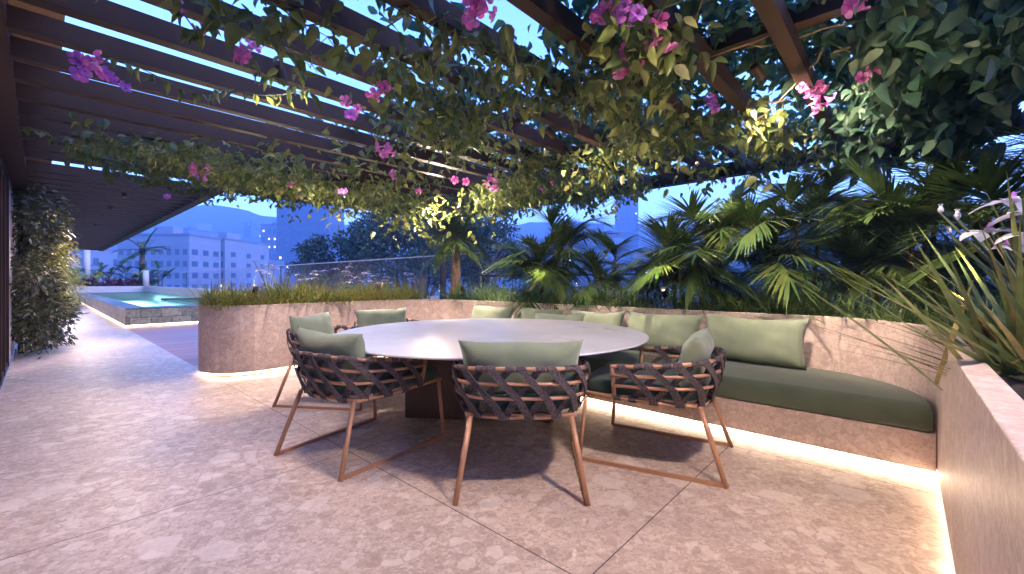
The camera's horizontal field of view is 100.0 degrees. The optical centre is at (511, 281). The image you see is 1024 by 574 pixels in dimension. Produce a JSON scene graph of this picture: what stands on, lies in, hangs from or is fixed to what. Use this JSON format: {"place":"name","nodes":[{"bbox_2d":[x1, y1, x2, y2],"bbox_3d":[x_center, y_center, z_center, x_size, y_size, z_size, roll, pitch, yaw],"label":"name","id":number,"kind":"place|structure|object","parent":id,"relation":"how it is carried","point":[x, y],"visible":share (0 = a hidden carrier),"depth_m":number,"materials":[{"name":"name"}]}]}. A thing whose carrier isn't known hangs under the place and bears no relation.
{"place":"outdoors","nodes":[
{"label":"outdoors","id":0,"kind":"place"},
{"bbox_2d":[0,345,16,388],"bbox_3d":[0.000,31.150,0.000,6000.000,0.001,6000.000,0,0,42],"label":"ground","id":1,"kind":"structure","parent":0,"point":[8,367],"depth_m":155.20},
{"bbox_2d":[183,226,208,235],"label":"building","id":2,"kind":"structure","parent":1,"relation":"on","point":[191,230],"depth_m":359.60,"materials":[{"name":"blue glass"}]},
{"bbox_2d":[260,222,276,258],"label":"building","id":3,"kind":"structure","parent":1,"relation":"on","point":[268,233],"depth_m":322.00,"materials":[{"name":"blue"}]},
{"bbox_2d":[277,199,343,290],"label":"building","id":4,"kind":"structure","parent":1,"relation":"on","point":[292,234],"depth_m":266.00,"materials":[{"name":"blue glass"}]},
{"bbox_2d":[281,229,379,291],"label":"tree","id":5,"kind":"object","parent":1,"relation":"on","point":[319,244],"visible":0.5,"depth_m":29.17,"materials":[{"name":"green plant"}]},
{"bbox_2d":[326,211,494,295],"bbox_3d":[-6.722,12.429,30.135,9.574,37.454,12.244,0,0,42],"label":"tree","id":6,"kind":"object","parent":1,"relation":"on","point":[379,242],"visible":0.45,"depth_m":26.75,"materials":[{"name":"green plant"}]},
{"bbox_2d":[427,215,533,297],"bbox_3d":[-2.714,12.647,33.049,7.517,37.016,10.134,0,0,42],"label":"tree","id":7,"kind":"object","parent":1,"relation":"on","point":[498,230],"visible":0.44,"depth_m":31.67,"materials":[{"name":"green plant"}]},
{"bbox_2d":[558,223,603,284],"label":"building","id":8,"kind":"structure","parent":1,"relation":"on","point":[595,226],"depth_m":420.00,"materials":[{"name":"blue glass"}]},
{"bbox_2d":[606,231,623,294],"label":"building","id":9,"kind":"structure","parent":1,"relation":"on","point":[618,239],"depth_m":367.73,"materials":[{"name":"blue glass"}]},
{"bbox_2d":[615,197,638,276],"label":"building","id":10,"kind":"structure","parent":1,"relation":"on","point":[626,221],"depth_m":462.00,"materials":[{"name":"blue glass"}]},
{"bbox_2d":[780,193,964,307],"bbox_3d":[19.316,13.017,23.937,9.374,36.278,11.582,0,0,42],"label":"tree","id":11,"kind":"object","parent":1,"relation":"on","point":[855,302],"visible":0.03,"depth_m":23.79,"materials":[{"name":"green plant"}]},
{"bbox_2d":[60,247,116,285],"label":"building","id":12,"kind":"structure","parent":0,"point":[107,258],"depth_m":159.35,"materials":[{"name":"blue"}]},
{"bbox_2d":[82,303,197,365],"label":"deck","id":13,"kind":"structure","parent":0,"point":[180,341],"depth_m":8.82,"materials":[{"name":"beige stone"}]},
{"bbox_2d":[68,270,262,326],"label":"swimming pool","id":14,"kind":"structure","parent":13,"relation":"on","point":[133,306],"depth_m":14.35,"materials":[{"name":"stone"},{"name":"water"},{"name":"green stone tile"}]},
{"bbox_2d":[117,226,221,288],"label":"building","id":15,"kind":"structure","parent":0,"point":[188,252],"depth_m":119.00,"materials":[{"name":"white concrete"}]},
{"bbox_2d":[217,232,269,290],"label":"building","id":16,"kind":"structure","parent":0,"point":[237,251],"depth_m":142.22,"materials":[{"name":"white concrete"}]},
{"bbox_2d":[269,258,284,289],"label":"building","id":17,"kind":"structure","parent":0,"point":[278,273],"depth_m":226.15,"materials":[{"name":"blue glass"}]},
{"bbox_2d":[0,303,954,573],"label":"floor","id":18,"kind":"structure","parent":0,"point":[124,451],"depth_m":2.35,"materials":[{"name":"stone"}]},
{"bbox_2d":[0,0,64,385],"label":"house","id":19,"kind":"structure","parent":18,"relation":"on","point":[7,344],"depth_m":5.21,"materials":[{"name":"brown wood"}]},
{"bbox_2d":[9,236,69,308],"bbox_3d":[-7.405,-0.158,6.650,1.859,1.194,0.819,0,0,42],"label":"climbing shrub","id":20,"kind":"object","parent":19,"relation":"attached to","point":[39,280],"visible":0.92,"depth_m":6.43,"materials":[{"name":"green plant"}]},
{"bbox_2d":[10,183,81,265],"bbox_3d":[-7.559,-0.940,6.906,2.545,1.406,0.953,0,0,42],"label":"climbing shrub","id":21,"kind":"object","parent":19,"relation":"attached to","point":[34,222],"visible":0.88,"depth_m":6.67,"materials":[{"name":"green plant"}]},
{"bbox_2d":[15,203,85,266],"bbox_3d":[-8.624,-0.819,7.848,2.800,1.309,1.161,0,0,42],"label":"climbing shrub","id":22,"kind":"object","parent":19,"relation":"attached to","point":[68,250],"visible":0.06,"depth_m":7.86,"materials":[{"name":"green plant"}]},
{"bbox_2d":[13,241,91,296],"bbox_3d":[-8.130,-0.268,7.587,2.042,1.215,1.062,0,0,42],"label":"climbing shrub","id":23,"kind":"object","parent":19,"relation":"attached to","point":[68,277],"visible":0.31,"depth_m":7.51,"materials":[{"name":"green plant"}]},
{"bbox_2d":[10,289,88,359],"bbox_3d":[-7.513,0.629,6.875,2.213,1.258,1.117,0,0,42],"label":"climbing shrub","id":24,"kind":"object","parent":18,"relation":"on","point":[38,334],"visible":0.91,"depth_m":6.62,"materials":[{"name":"green plant"}]},
{"bbox_2d":[27,276,92,338],"bbox_3d":[-8.216,0.392,7.695,2.467,1.478,1.149,0,0,42],"label":"climbing plant","id":25,"kind":"object","parent":18,"relation":"on","point":[77,301],"visible":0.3,"depth_m":7.68,"materials":[{"name":"green plant"}]},
{"bbox_2d":[272,325,389,410],"bbox_3d":[-1.726,0.798,4.226,0.872,0.713,0.856,0,0,6],"label":"dining chair","id":26,"kind":"object","parent":18,"relation":"on","point":[291,338],"visible":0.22,"depth_m":3.92,"materials":[{"name":"orange metal"}]},
{"bbox_2d":[289,312,334,347],"bbox_3d":[-1.956,0.483,4.247,0.169,0.348,0.690,-14,-1,5],"label":"pillow","id":27,"kind":"object","parent":26,"relation":"on","point":[320,322],"visible":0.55,"depth_m":4.17,"materials":[{"name":"green fabric"}]},
{"bbox_2d":[274,348,445,481],"bbox_3d":[-1.046,0.798,3.008,0.856,0.713,0.872,0,0,33],"label":"dining chair","id":28,"kind":"object","parent":18,"relation":"on","point":[386,376],"visible":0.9,"depth_m":2.71,"materials":[{"name":"brown wood"}]},
{"bbox_2d":[297,327,370,381],"bbox_3d":[-1.171,0.479,2.811,0.690,0.346,0.169,0,14,33],"label":"pillow","id":29,"kind":"object","parent":28,"relation":"on","point":[317,342],"visible":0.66,"depth_m":2.68,"materials":[{"name":"green fabric"}]},
{"bbox_2d":[354,318,418,393],"bbox_3d":[-1.345,0.798,4.910,0.872,0.713,0.856,0,0,42],"label":"dining chair","id":30,"kind":"object","parent":18,"relation":"on","point":[356,322],"visible":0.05,"depth_m":4.88,"materials":[{"name":"orange metal"}]},
{"bbox_2d":[354,307,406,326],"bbox_3d":[-1.516,0.485,5.065,0.170,0.344,0.690,-19,-12,41],"label":"pillow","id":31,"kind":"object","parent":30,"relation":"on","point":[373,317],"visible":0.55,"depth_m":4.97,"materials":[{"name":"green fabric"}]},
{"bbox_2d":[335,318,648,422],"bbox_3d":[-0.180,0.792,3.740,2.620,0.715,2.620,0,0,42],"label":"dining table","id":32,"kind":"object","parent":18,"relation":"on","point":[434,343],"visible":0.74,"depth_m":3.52,"materials":[{"name":"white stone"}]},
{"bbox_2d":[0,0,1023,353],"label":"pergola","id":33,"kind":"object","parent":18,"relation":"on","point":[40,98],"visible":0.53,"depth_m":3.51,"materials":[{"name":"brown wood"}]},
{"bbox_2d":[21,112,379,222],"bbox_3d":[-3.705,-1.434,6.432,2.945,0.914,6.037,0,0,-4],"label":"flowering vine","id":34,"kind":"object","parent":33,"relation":"attached to","point":[172,161],"visible":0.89,"depth_m":4.71,"materials":[{"name":"green plant"}]},
{"bbox_2d":[66,0,381,134],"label":"flowering vine","id":35,"kind":"object","parent":33,"relation":"attached to","point":[273,29],"visible":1,"depth_m":2.13,"materials":[{"name":"green plant"}]},
{"bbox_2d":[243,0,652,205],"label":"flowering vine","id":36,"kind":"object","parent":33,"relation":"attached to","point":[465,138],"visible":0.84,"depth_m":3.35,"materials":[{"name":"green plant"}]},
{"bbox_2d":[260,117,669,265],"bbox_3d":[-1.261,-1.178,6.702,7.061,1.988,5.251,0,0,42],"label":"flowering vine","id":37,"kind":"object","parent":33,"relation":"hanging from","point":[502,198],"visible":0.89,"depth_m":5.69,"materials":[{"name":"green plant"}]},
{"bbox_2d":[381,0,765,200],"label":"flowering vine","id":38,"kind":"object","parent":33,"relation":"attached to","point":[517,74],"visible":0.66,"depth_m":2.83,"materials":[{"name":"green plant"}]},
{"bbox_2d":[268,0,1022,204],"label":"climbing vine","id":39,"kind":"object","parent":33,"relation":"on","point":[733,16],"visible":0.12,"depth_m":3.11,"materials":[{"name":"green plant"}]},
{"bbox_2d":[551,0,839,197],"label":"flowering vine","id":40,"kind":"object","parent":33,"relation":"attached to","point":[645,47],"visible":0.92,"depth_m":2.75,"materials":[{"name":"green plant"}]},
{"bbox_2d":[750,52,765,81],"bbox_3d":[1.609,-1.402,2.813,0.125,0.169,0.060,0,0,-36],"label":"spotlight","id":41,"kind":"object","parent":33,"relation":"attached to","point":[757,72],"visible":1,"depth_m":2.79,"materials":[{"name":"brown metal"}]},
{"bbox_2d":[800,0,1023,188],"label":"flowering vine","id":42,"kind":"object","parent":33,"relation":"hanging from","point":[899,48],"visible":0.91,"depth_m":2.14,"materials":[{"name":"green plant"}]},
{"bbox_2d":[881,0,1023,174],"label":"flowering vine","id":43,"kind":"object","parent":33,"relation":"attached to","point":[967,120],"visible":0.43,"depth_m":2.57,"materials":[{"name":"green plant"}]},
{"bbox_2d":[450,359,589,505],"bbox_3d":[0.049,0.798,2.626,0.856,0.713,0.872,0,0,0],"label":"dining chair","id":44,"kind":"object","parent":18,"relation":"on","point":[510,403],"visible":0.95,"depth_m":2.29,"materials":[{"name":"brown wood"}]},
{"bbox_2d":[458,340,583,395],"bbox_3d":[0.049,0.486,2.394,0.690,0.341,0.169,0,14,0],"label":"pillow","id":45,"kind":"object","parent":44,"relation":"on","point":[527,354],"visible":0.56,"depth_m":2.32,"materials":[{"name":"green fabric"}]},
{"bbox_2d":[198,296,1023,573],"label":"planter","id":46,"kind":"object","parent":18,"relation":"on","point":[980,465],"visible":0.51,"depth_m":2.67,"materials":[{"name":"stone"}]},
{"bbox_2d":[579,346,733,488],"bbox_3d":[0.988,0.798,2.889,0.872,0.713,0.856,0,0,29],"label":"dining chair","id":47,"kind":"object","parent":18,"relation":"on","point":[653,382],"visible":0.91,"depth_m":2.58,"materials":[{"name":"brown wood"}]},
{"bbox_2d":[678,327,714,392],"bbox_3d":[1.190,0.486,2.777,0.168,0.342,0.690,16,8,28],"label":"pillow","id":48,"kind":"object","parent":47,"relation":"on","point":[698,345],"visible":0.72,"depth_m":2.53,"materials":[{"name":"green fabric"}]},
{"bbox_2d":[579,374,935,475],"bbox_3d":[0.874,1.020,4.527,5.089,0.280,0.926,0,0,42],"label":"built in bench","id":49,"kind":"object","parent":18,"relation":"on","point":[908,449],"visible":0.29,"depth_m":2.86,"materials":[{"name":"stone"}]},
{"bbox_2d":[578,349,932,431],"bbox_3d":[0.876,0.795,4.505,5.022,0.165,0.938,0,0,42],"label":"bench cushion","id":50,"kind":"object","parent":49,"relation":"on","point":[833,393],"visible":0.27,"depth_m":2.94,"materials":[{"name":"green fabric"}]},
{"bbox_2d":[471,305,513,318],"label":"pillow","id":51,"kind":"object","parent":50,"relation":"on","point":[486,312],"visible":0.42,"depth_m":5.88,"materials":[{"name":"green fabric"}]},
{"bbox_2d":[518,307,564,318],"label":"pillow","id":52,"kind":"object","parent":50,"relation":"on","point":[527,313],"visible":0.22,"depth_m":5.42,"materials":[{"name":"green fabric"}]},
{"bbox_2d":[535,313,584,321],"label":"pillow","id":53,"kind":"object","parent":50,"relation":"on","point":[580,317],"visible":0.24,"depth_m":4.91,"materials":[{"name":"green fabric"}]},
{"bbox_2d":[569,309,625,325],"bbox_3d":[0.924,0.524,4.870,0.740,0.409,0.211,0,-16,41],"label":"pillow","id":54,"kind":"object","parent":50,"relation":"on","point":[616,319],"visible":0.31,"depth_m":4.74,"materials":[{"name":"green fabric"}]},
{"bbox_2d":[628,310,703,353],"bbox_3d":[1.487,0.517,4.301,0.800,0.429,0.212,0,-16,44],"label":"pillow","id":55,"kind":"object","parent":50,"relation":"on","point":[668,330],"visible":0.66,"depth_m":4.18,"materials":[{"name":"green fabric"}]},
{"bbox_2d":[705,313,808,370],"bbox_3d":[2.087,0.508,3.742,0.820,0.436,0.209,0,-16,43],"label":"pillow","id":56,"kind":"object","parent":50,"relation":"on","point":[775,342],"visible":0.91,"depth_m":3.61,"materials":[{"name":"green fabric"}]},
{"bbox_2d":[52,0,1023,227],"label":"sky","id":57,"kind":"structure","parent":0,"point":[511,15],"materials":[{"name":"blue"}]},
{"bbox_2d":[112,204,1004,310],"bbox_3d":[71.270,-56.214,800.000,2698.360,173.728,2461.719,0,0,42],"label":"hills","id":58,"kind":"structure","parent":0,"point":[225,219],"depth_m":703.07,"materials":[{"name":"blue"}]},
{"bbox_2d":[244,222,255,236],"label":"house","id":59,"kind":"structure","parent":58,"relation":"on","point":[249,228],"depth_m":629.96,"materials":[{"name":"teal"}]},
{"bbox_2d":[667,308,1023,399],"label":"soil","id":60,"kind":"structure","parent":0,"point":[1016,385],"depth_m":1.50,"materials":[{"name":"brown soil"}]},
{"bbox_2d":[159,278,241,310],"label":"flax clump","id":61,"kind":"object","parent":60,"relation":"on","point":[213,292],"visible":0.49,"depth_m":5.23,"materials":[{"name":"green plant"}]},
{"bbox_2d":[182,277,268,310],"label":"flax clump","id":62,"kind":"object","parent":60,"relation":"on","point":[219,300],"visible":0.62,"depth_m":5.12,"materials":[{"name":"green plant"}]},
{"bbox_2d":[199,276,257,311],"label":"flax clump","id":63,"kind":"object","parent":60,"relation":"on","point":[240,299],"visible":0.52,"depth_m":5.20,"materials":[{"name":"green plant"}]},
{"bbox_2d":[223,279,284,309],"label":"flax clump","id":64,"kind":"object","parent":60,"relation":"on","point":[258,299],"visible":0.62,"depth_m":5.35,"materials":[{"name":"green plant"}]},
{"bbox_2d":[250,282,305,307],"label":"flax clump","id":65,"kind":"object","parent":60,"relation":"on","point":[282,301],"visible":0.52,"depth_m":5.58,"materials":[{"name":"green plant"}]},
{"bbox_2d":[248,273,307,303],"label":"flax clump","id":66,"kind":"object","parent":60,"relation":"on","point":[278,291],"visible":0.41,"depth_m":5.70,"materials":[{"name":"green plant"}]},
{"bbox_2d":[260,272,323,303],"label":"flax clump","id":67,"kind":"object","parent":60,"relation":"on","point":[291,297],"visible":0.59,"depth_m":5.69,"materials":[{"name":"green plant"}]},
{"bbox_2d":[285,273,344,304],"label":"flax clump","id":68,"kind":"object","parent":60,"relation":"on","point":[314,298],"visible":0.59,"depth_m":5.85,"materials":[{"name":"green plant"}]},
{"bbox_2d":[302,282,351,305],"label":"flax clump","id":69,"kind":"object","parent":60,"relation":"on","point":[325,295],"visible":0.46,"depth_m":5.93,"materials":[{"name":"green plant"}]},
{"bbox_2d":[189,252,479,287],"bbox_3d":[-9.894,0.058,16.419,25.250,1.185,0.042,0,0,42],"label":"glass railing","id":70,"kind":"object","parent":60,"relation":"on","point":[345,261],"visible":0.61,"depth_m":10.90,"materials":[{"name":"blue"}]},
{"bbox_2d":[314,281,373,304],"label":"flax clump","id":71,"kind":"object","parent":60,"relation":"on","point":[353,297],"visible":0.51,"depth_m":6.22,"materials":[{"name":"green plant"}]},
{"bbox_2d":[347,279,383,303],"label":"flax clump","id":72,"kind":"object","parent":60,"relation":"on","point":[365,295],"visible":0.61,"depth_m":6.40,"materials":[{"name":"green plant"}]},
{"bbox_2d":[361,282,396,300],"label":"flax clump","id":73,"kind":"object","parent":60,"relation":"on","point":[384,293],"visible":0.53,"depth_m":6.72,"materials":[{"name":"green plant"}]},
{"bbox_2d":[431,280,472,306],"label":"lily turf","id":74,"kind":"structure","parent":60,"relation":"on","point":[452,296],"depth_m":6.90,"materials":[{"name":"green plant"}]},
{"bbox_2d":[411,207,503,292],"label":"fan palm","id":75,"kind":"object","parent":60,"relation":"on","point":[456,228],"visible":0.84,"depth_m":7.27,"materials":[{"name":"green plant"}]},
{"bbox_2d":[463,281,506,307],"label":"lily turf","id":76,"kind":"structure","parent":60,"relation":"on","point":[486,295],"depth_m":6.44,"materials":[{"name":"green plant"}]},
{"bbox_2d":[506,275,544,308],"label":"lily turf","id":77,"kind":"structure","parent":60,"relation":"on","point":[526,296],"depth_m":5.89,"materials":[{"name":"green plant"}]},
{"bbox_2d":[483,205,629,318],"bbox_3d":[0.573,-0.213,6.087,2.083,1.702,2.214,0,0,42],"label":"areca palm","id":78,"kind":"object","parent":60,"relation":"on","point":[549,273],"visible":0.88,"depth_m":5.83,"materials":[{"name":"green plant"}]},
{"bbox_2d":[570,275,633,314],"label":"lily turf","id":79,"kind":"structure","parent":60,"relation":"on","point":[607,298],"depth_m":5.00,"materials":[{"name":"green plant"}]},
{"bbox_2d":[553,227,653,312],"bbox_3d":[1.231,-0.044,5.544,1.467,1.250,1.523,0,0,42],"label":"areca palm","id":80,"kind":"object","parent":60,"relation":"on","point":[590,260],"visible":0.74,"depth_m":5.38,"materials":[{"name":"green plant"}]},
{"bbox_2d":[610,288,667,313],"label":"lily turf","id":81,"kind":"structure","parent":60,"relation":"on","point":[642,303],"depth_m":4.78,"materials":[{"name":"green plant"}]},
{"bbox_2d":[624,274,676,308],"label":"lily turf","id":82,"kind":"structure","parent":60,"relation":"on","point":[657,296],"depth_m":4.97,"materials":[{"name":"green plant"}]},
{"bbox_2d":[644,279,716,309],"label":"lily turf","id":83,"kind":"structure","parent":60,"relation":"on","point":[675,297],"depth_m":4.74,"materials":[{"name":"green plant"}]},
{"bbox_2d":[647,287,715,314],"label":"lily turf","id":84,"kind":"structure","parent":60,"relation":"on","point":[683,306],"depth_m":4.43,"materials":[{"name":"green plant"}]},
{"bbox_2d":[680,286,744,314],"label":"lily turf","id":85,"kind":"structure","parent":60,"relation":"on","point":[712,306],"depth_m":4.28,"materials":[{"name":"green plant"}]},
{"bbox_2d":[597,168,835,314],"bbox_3d":[2.135,-0.192,4.846,2.327,2.240,2.324,0,0,-10],"label":"areca palm","id":86,"kind":"object","parent":60,"relation":"on","point":[669,262],"visible":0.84,"depth_m":4.33,"materials":[{"name":"green plant"}]},
{"bbox_2d":[696,285,771,318],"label":"lily turf","id":87,"kind":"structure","parent":60,"relation":"on","point":[745,303],"depth_m":4.13,"materials":[{"name":"green plant"}]},
{"bbox_2d":[718,267,800,306],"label":"tree","id":88,"kind":"object","parent":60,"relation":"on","point":[755,287],"depth_m":20.98,"materials":[{"name":"green plant"}]},
{"bbox_2d":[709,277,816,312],"bbox_3d":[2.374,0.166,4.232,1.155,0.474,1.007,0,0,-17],"label":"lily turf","id":89,"kind":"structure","parent":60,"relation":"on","point":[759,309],"depth_m":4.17,"materials":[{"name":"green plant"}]},
{"bbox_2d":[725,273,826,322],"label":"lily turf","id":90,"kind":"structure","parent":60,"relation":"on","point":[775,307],"depth_m":3.88,"materials":[{"name":"green plant"}]},
{"bbox_2d":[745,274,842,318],"bbox_3d":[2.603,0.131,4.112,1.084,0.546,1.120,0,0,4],"label":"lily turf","id":91,"kind":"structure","parent":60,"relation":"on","point":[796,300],"depth_m":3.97,"materials":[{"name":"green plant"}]},
{"bbox_2d":[686,144,921,314],"bbox_3d":[2.827,-0.440,4.373,2.040,2.059,1.966,0,0,12],"label":"areca palm","id":92,"kind":"object","parent":60,"relation":"on","point":[816,198],"visible":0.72,"depth_m":3.98,"materials":[{"name":"green plant"}]},
{"bbox_2d":[759,268,875,325],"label":"lily turf","id":93,"kind":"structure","parent":60,"relation":"on","point":[811,308],"depth_m":3.68,"materials":[{"name":"green plant"}]},
{"bbox_2d":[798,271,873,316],"bbox_3d":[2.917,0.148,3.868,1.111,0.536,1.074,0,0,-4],"label":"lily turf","id":94,"kind":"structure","parent":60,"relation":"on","point":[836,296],"depth_m":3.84,"materials":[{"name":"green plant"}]},
{"bbox_2d":[816,293,905,317],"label":"lily turf","id":95,"kind":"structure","parent":60,"relation":"on","point":[856,315],"depth_m":3.61,"materials":[{"name":"green plant"}]},
{"bbox_2d":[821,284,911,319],"bbox_3d":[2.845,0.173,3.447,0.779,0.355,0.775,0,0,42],"label":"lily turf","id":96,"kind":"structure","parent":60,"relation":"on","point":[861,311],"depth_m":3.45,"materials":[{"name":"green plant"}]},
{"bbox_2d":[754,133,1023,322],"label":"areca palm","id":97,"kind":"object","parent":60,"relation":"on","point":[888,215],"visible":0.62,"depth_m":3.46,"materials":[{"name":"green plant"}]},
{"bbox_2d":[837,285,943,324],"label":"lily turf","id":98,"kind":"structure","parent":60,"relation":"on","point":[902,317],"depth_m":3.12,"materials":[{"name":"green plant"}]},
{"bbox_2d":[783,171,1023,390],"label":"white iris","id":99,"kind":"object","parent":60,"relation":"on","point":[1005,348],"visible":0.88,"depth_m":1.68,"materials":[{"name":"green plant"}]},
{"bbox_2d":[879,281,999,333],"bbox_3d":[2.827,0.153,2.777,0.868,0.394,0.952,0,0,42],"label":"lily turf","id":100,"kind":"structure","parent":60,"relation":"on","point":[940,318],"depth_m":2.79,"materials":[{"name":"green plant"}]},
{"bbox_2d":[880,121,1023,310],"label":"areca palm","id":101,"kind":"object","parent":60,"relation":"on","point":[990,180],"visible":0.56,"depth_m":2.74,"materials":[{"name":"green plant"}]},
{"bbox_2d":[937,191,1023,295],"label":"white iris","id":102,"kind":"object","parent":60,"relation":"on","point":[988,231],"visible":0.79,"depth_m":1.77,"materials":[{"name":"green"}]},
{"bbox_2d":[858,260,1003,319],"bbox_3d":[19.140,14.865,19.886,5.916,32.577,6.757,0,0,42],"label":"tree","id":103,"kind":"object","parent":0,"point":[871,302],"visible":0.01,"depth_m":20.37,"materials":[{"name":"green plant"}]},
{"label":"soil","id":104,"kind":"structure","parent":0,"visible":0},
{"bbox_2d":[84,250,89,278],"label":"pillar","id":105,"kind":"structure","parent":104,"relation":"on","point":[87,259],"depth_m":26.47,"materials":[{"name":"white paint"}]},
{"bbox_2d":[90,262,124,280],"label":"palm","id":106,"kind":"object","parent":104,"relation":"on","point":[103,271],"visible":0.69,"depth_m":27.91,"materials":[{"name":"green plant"}]},
{"bbox_2d":[111,228,172,285],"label":"royal palm","id":107,"kind":"object","parent":104,"relation":"on","point":[143,248],"visible":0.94,"depth_m":29.37,"materials":[{"name":"green plant"}]},
{"bbox_2d":[127,262,162,284],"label":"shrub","id":108,"kind":"object","parent":104,"relation":"on","point":[144,267],"visible":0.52,"depth_m":29.18,"materials":[{"name":"green plant"}]},
{"bbox_2d":[135,260,179,285],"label":"palm","id":109,"kind":"object","parent":104,"relation":"on","point":[157,267],"visible":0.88,"depth_m":29.21,"materials":[{"name":"green plant"}]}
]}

